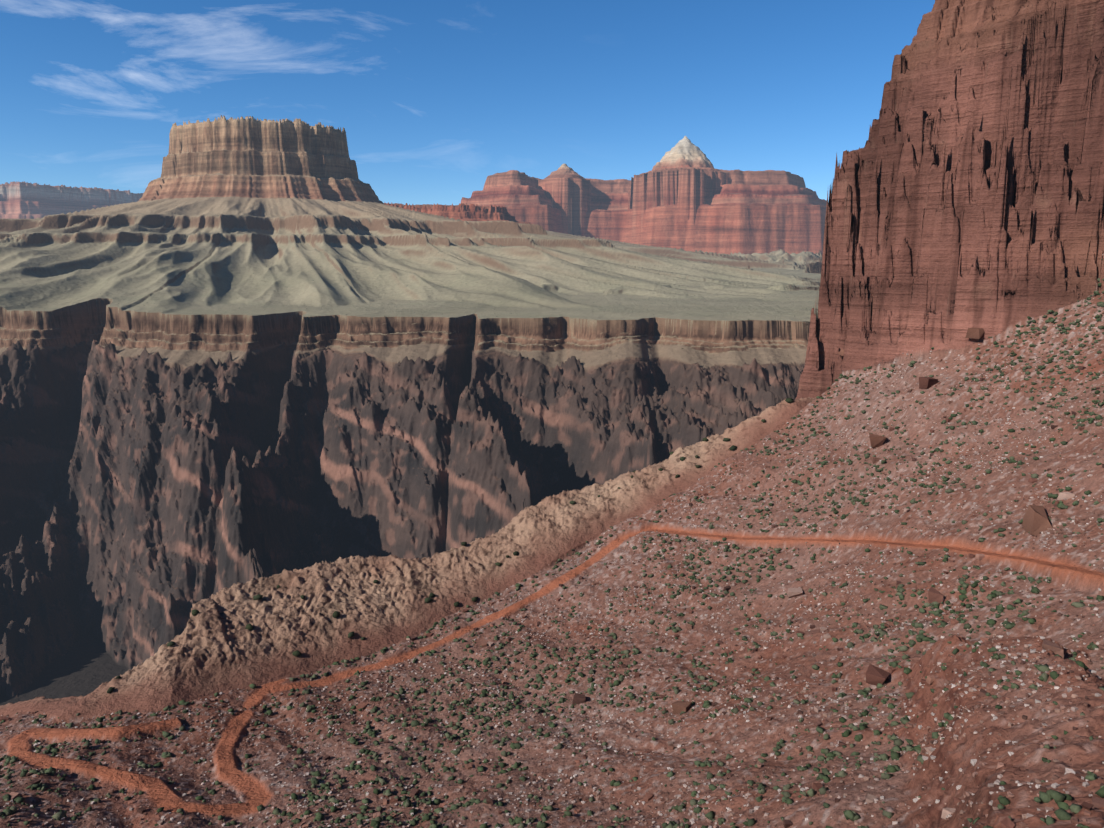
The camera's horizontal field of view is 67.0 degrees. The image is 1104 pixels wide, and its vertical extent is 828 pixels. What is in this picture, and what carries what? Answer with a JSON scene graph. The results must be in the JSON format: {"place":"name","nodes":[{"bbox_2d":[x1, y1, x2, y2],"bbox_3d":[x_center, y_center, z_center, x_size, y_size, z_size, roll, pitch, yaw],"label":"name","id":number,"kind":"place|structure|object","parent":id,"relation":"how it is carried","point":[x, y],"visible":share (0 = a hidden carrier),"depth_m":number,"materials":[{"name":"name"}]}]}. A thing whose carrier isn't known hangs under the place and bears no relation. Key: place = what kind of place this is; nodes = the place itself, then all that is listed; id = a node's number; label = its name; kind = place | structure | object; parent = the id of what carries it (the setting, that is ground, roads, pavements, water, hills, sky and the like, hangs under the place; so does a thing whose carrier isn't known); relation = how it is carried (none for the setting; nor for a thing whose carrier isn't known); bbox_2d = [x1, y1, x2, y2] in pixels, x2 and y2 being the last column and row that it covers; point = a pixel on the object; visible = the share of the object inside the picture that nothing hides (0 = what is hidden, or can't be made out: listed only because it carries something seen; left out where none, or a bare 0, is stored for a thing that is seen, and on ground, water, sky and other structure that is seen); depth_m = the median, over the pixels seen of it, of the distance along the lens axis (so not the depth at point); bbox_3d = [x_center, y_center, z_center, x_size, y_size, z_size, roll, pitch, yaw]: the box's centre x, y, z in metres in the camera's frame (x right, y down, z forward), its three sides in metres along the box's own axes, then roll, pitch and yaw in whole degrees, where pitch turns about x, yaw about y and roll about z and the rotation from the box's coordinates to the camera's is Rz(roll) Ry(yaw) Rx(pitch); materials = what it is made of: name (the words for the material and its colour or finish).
{"place":"outdoors","nodes":[
{"label":"outdoors","id":0,"kind":"place"},
{"bbox_2d":[0,0,934,204],"label":"sky","id":1,"kind":"structure","parent":0,"point":[432,99],"materials":[{"name":"blue"}]},
{"bbox_2d":[0,0,1103,827],"bbox_3d":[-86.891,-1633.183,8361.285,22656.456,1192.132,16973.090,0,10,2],"label":"canyon terrain","id":2,"kind":"structure","parent":0,"point":[176,448],"depth_m":183.74,"materials":[{"name":"brown stone"}]},
{"bbox_2d":[20,211,806,693],"bbox_3d":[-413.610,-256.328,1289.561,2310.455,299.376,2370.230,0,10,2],"label":"rocks","id":3,"kind":"object","parent":2,"relation":"on","point":[334,615],"visible":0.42,"depth_m":162.80,"materials":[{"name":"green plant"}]},
{"bbox_2d":[0,259,1103,827],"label":"stones","id":4,"kind":"object","parent":2,"relation":"on","point":[1062,813],"visible":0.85,"depth_m":117.35,"materials":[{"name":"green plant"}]},
{"bbox_2d":[0,251,1103,827],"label":"shrubs","id":5,"kind":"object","parent":2,"relation":"on","point":[914,767],"visible":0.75,"depth_m":111.85,"materials":[{"name":"green plant"}]},
{"bbox_2d":[0,315,1103,827],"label":"shrubs","id":6,"kind":"object","parent":2,"relation":"on","point":[874,675],"visible":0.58,"depth_m":112.28,"materials":[{"name":"plant"}]},
{"bbox_2d":[658,328,1051,713],"bbox_3d":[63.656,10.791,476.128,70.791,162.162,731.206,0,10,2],"label":"boulders","id":7,"kind":"object","parent":2,"relation":"on","point":[1036,521],"visible":0.73,"depth_m":113.60,"materials":[{"name":"brown stone"}]}
]}

